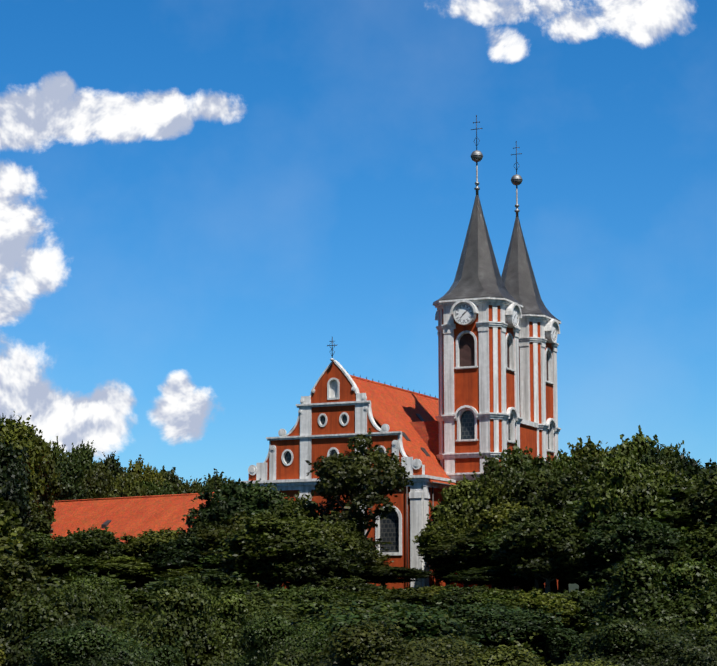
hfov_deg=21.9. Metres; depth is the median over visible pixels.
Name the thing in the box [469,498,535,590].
tree
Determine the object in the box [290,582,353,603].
bush
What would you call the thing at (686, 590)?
tree
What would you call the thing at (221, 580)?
tree
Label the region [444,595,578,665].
bush
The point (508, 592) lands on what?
tree
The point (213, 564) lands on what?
tree
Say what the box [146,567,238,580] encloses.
tree
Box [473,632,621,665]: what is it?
bush
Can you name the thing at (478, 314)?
church tower front
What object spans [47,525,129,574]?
tree
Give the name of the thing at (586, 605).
bush
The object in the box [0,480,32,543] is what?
tree
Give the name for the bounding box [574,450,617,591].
tree
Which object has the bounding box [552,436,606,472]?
tree
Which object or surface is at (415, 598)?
bush
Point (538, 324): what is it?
church tower
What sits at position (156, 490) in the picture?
tree
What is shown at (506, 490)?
tree
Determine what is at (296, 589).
tree
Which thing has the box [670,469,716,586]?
tree
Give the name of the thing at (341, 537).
tree
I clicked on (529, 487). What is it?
tree
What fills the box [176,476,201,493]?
tree
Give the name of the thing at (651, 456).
tree
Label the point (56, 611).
tree
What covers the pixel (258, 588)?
tree
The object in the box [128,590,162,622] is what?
tree
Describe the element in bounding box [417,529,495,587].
tree
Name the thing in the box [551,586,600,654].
bush
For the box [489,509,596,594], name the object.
tree
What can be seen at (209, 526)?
tree
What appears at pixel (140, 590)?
tree
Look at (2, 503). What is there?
tree
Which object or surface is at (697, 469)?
tree
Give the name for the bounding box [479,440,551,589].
tree
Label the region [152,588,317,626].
tree
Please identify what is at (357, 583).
bush
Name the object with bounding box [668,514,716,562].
tree
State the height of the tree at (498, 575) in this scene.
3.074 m
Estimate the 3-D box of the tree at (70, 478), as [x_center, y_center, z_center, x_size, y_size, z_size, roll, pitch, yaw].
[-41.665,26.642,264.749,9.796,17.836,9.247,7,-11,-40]
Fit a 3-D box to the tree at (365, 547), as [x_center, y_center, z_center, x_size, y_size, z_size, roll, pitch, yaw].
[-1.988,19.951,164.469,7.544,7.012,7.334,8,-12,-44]
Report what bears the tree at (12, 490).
on the terrain
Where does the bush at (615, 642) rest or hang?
on the terrain
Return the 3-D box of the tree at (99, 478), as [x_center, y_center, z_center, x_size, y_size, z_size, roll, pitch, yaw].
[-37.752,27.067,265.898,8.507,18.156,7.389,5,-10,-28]
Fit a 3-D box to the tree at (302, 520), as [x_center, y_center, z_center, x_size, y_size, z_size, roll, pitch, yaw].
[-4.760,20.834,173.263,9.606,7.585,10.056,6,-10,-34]
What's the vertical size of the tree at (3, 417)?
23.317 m
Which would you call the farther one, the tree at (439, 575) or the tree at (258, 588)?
the tree at (439, 575)
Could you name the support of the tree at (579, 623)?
on the terrain
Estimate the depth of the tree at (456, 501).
179.87 m
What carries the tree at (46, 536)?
on the terrain
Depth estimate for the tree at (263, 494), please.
178.94 m
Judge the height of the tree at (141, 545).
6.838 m
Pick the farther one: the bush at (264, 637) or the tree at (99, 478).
the tree at (99, 478)
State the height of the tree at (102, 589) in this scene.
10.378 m
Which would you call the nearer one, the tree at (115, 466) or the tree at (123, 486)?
the tree at (123, 486)
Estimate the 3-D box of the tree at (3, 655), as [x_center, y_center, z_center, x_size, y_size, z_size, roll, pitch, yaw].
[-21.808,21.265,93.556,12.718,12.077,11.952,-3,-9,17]
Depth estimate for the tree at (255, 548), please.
151.80 m
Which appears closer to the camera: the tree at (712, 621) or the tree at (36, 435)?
the tree at (712, 621)
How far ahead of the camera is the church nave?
192.76 m
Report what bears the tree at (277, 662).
on the terrain
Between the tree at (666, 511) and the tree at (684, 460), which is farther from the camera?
the tree at (684, 460)
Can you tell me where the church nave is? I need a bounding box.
[240,337,455,589]
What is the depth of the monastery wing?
234.31 m
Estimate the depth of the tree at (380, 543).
182.21 m
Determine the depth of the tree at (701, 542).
153.36 m
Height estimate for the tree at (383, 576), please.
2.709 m
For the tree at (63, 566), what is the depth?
174.59 m
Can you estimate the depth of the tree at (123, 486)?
264.16 m
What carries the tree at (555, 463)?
on the terrain
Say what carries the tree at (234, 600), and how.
on the terrain
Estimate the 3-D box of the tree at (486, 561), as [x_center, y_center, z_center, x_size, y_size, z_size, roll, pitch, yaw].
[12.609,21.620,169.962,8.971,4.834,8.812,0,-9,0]
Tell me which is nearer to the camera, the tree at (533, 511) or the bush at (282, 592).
the bush at (282, 592)
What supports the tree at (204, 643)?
on the terrain
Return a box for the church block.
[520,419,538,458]
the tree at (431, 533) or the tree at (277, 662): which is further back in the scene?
the tree at (431, 533)
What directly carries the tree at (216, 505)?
on the terrain
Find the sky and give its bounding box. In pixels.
[0,0,716,484]
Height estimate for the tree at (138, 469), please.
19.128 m
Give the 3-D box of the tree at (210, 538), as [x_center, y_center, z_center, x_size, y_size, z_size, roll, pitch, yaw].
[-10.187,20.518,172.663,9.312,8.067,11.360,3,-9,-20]
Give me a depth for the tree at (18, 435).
231.81 m
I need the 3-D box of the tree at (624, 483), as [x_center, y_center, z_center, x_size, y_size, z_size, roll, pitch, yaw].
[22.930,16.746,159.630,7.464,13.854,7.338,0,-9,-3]
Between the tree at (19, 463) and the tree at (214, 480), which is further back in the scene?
the tree at (214, 480)
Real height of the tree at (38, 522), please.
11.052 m
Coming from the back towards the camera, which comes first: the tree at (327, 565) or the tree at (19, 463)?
the tree at (19, 463)
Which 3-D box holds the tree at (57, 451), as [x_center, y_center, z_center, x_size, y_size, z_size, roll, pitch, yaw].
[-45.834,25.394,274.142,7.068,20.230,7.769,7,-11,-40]
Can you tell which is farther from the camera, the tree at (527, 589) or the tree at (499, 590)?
the tree at (527, 589)
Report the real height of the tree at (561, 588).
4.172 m
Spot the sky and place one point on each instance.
(198, 197)
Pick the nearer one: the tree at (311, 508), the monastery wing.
the tree at (311, 508)
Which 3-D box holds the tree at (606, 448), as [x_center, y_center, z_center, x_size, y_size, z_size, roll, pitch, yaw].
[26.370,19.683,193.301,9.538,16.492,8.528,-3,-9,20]
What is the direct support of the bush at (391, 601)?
on the terrain
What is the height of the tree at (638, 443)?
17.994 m
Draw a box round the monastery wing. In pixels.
[49,492,213,590]
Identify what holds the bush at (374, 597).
on the terrain
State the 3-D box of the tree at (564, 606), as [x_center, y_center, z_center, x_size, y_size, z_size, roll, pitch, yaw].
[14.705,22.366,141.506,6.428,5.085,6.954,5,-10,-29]
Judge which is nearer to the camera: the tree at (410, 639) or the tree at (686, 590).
the tree at (410, 639)
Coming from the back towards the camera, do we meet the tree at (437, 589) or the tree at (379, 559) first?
the tree at (379, 559)
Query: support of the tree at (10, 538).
on the terrain
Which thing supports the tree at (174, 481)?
on the terrain
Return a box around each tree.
[0,411,16,426]
[0,415,47,512]
[0,434,30,526]
[0,445,29,520]
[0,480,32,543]
[0,485,20,527]
[0,510,26,559]
[0,546,62,616]
[0,573,129,665]
[0,644,5,665]
[14,616,185,665]
[18,532,57,567]
[19,421,44,442]
[21,494,55,555]
[22,428,62,522]
[23,530,55,556]
[32,564,61,580]
[38,573,155,620]
[42,554,102,579]
[47,456,88,500]
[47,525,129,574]
[49,436,69,471]
[54,567,135,626]
[62,439,96,474]
[78,458,115,498]
[87,555,169,589]
[93,602,133,636]
[95,451,127,479]
[101,469,152,497]
[116,527,185,581]
[121,588,162,610]
[123,572,243,665]
[126,454,166,491]
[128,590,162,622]
[137,569,274,606]
[139,537,213,573]
[141,478,176,495]
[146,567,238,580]
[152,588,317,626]
[156,465,190,493]
[174,580,274,656]
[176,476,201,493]
[176,515,230,542]
[178,478,269,535]
[193,545,256,587]
[194,511,282,584]
[196,468,239,492]
[214,513,349,591]
[218,480,292,589]
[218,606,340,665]
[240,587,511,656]
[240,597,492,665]
[248,505,313,586]
[249,584,277,593]
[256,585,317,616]
[264,492,321,588]
[264,646,309,665]
[265,540,369,588]
[277,515,332,524]
[278,586,306,593]
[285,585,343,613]
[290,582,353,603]
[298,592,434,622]
[302,519,361,576]
[305,427,413,539]
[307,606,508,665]
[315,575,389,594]
[323,518,382,562]
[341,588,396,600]
[345,564,435,586]
[348,551,397,582]
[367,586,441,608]
[368,537,392,552]
[390,630,453,653]
[400,584,455,606]
[412,514,471,584]
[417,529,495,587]
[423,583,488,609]
[424,562,475,587]
[425,474,503,587]
[443,562,555,590]
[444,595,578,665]
[455,558,501,590]
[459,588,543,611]
[461,468,518,588]
[462,505,557,592]
[465,524,544,593]
[467,585,513,593]
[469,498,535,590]
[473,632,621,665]
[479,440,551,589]
[479,590,521,599]
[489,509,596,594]
[489,534,539,590]
[497,501,556,587]
[505,460,558,481]
[508,466,560,592]
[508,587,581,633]
[514,593,580,657]
[534,457,605,591]
[541,480,699,535]
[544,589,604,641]
[545,450,582,592]
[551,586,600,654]
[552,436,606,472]
[553,520,647,591]
[557,579,587,593]
[564,592,602,628]
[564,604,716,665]
[572,544,716,657]
[573,589,610,633]
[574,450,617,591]
[575,507,686,580]
[579,449,664,526]
[602,442,617,589]
[606,425,683,473]
[634,442,689,481]
[643,458,698,583]
[663,582,715,593]
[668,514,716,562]
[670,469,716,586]
[673,522,716,587]
[677,444,699,478]
[684,458,716,479]
[691,604,716,650]
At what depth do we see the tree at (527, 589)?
172.88 m
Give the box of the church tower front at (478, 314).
[433,115,522,591]
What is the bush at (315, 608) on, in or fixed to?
on the terrain
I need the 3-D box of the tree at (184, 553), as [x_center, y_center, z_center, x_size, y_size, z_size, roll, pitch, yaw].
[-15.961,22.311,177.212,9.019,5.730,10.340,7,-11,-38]
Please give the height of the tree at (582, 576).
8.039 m
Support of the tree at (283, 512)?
on the terrain
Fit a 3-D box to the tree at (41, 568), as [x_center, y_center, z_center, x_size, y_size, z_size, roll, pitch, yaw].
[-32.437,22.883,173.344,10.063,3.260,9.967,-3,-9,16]
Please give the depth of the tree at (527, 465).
185.04 m
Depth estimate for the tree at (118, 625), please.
118.49 m
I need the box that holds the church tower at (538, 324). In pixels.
[501,141,560,589]
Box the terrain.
[553,581,666,665]
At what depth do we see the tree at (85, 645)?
88.07 m
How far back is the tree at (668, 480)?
173.26 m
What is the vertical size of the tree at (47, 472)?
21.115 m
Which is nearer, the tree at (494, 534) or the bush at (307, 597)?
the bush at (307, 597)
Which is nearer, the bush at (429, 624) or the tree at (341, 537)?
the bush at (429, 624)
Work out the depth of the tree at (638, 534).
150.53 m
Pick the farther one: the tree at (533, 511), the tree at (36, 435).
the tree at (36, 435)
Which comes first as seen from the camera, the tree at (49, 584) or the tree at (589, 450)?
the tree at (49, 584)
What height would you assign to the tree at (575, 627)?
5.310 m
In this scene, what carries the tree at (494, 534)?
on the terrain
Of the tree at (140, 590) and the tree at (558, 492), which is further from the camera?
the tree at (558, 492)
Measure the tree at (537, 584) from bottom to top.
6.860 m
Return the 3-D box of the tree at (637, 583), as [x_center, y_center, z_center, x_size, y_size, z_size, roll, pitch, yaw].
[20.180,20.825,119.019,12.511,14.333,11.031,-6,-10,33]
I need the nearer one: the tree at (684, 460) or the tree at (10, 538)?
the tree at (10, 538)
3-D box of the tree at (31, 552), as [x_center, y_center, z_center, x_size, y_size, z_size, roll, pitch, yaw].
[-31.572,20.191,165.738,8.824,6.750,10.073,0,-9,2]
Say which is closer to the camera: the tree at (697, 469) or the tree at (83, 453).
the tree at (697, 469)
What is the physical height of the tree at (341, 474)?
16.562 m
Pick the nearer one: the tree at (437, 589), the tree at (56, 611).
the tree at (56, 611)
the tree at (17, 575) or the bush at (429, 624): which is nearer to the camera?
the bush at (429, 624)
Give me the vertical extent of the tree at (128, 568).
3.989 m

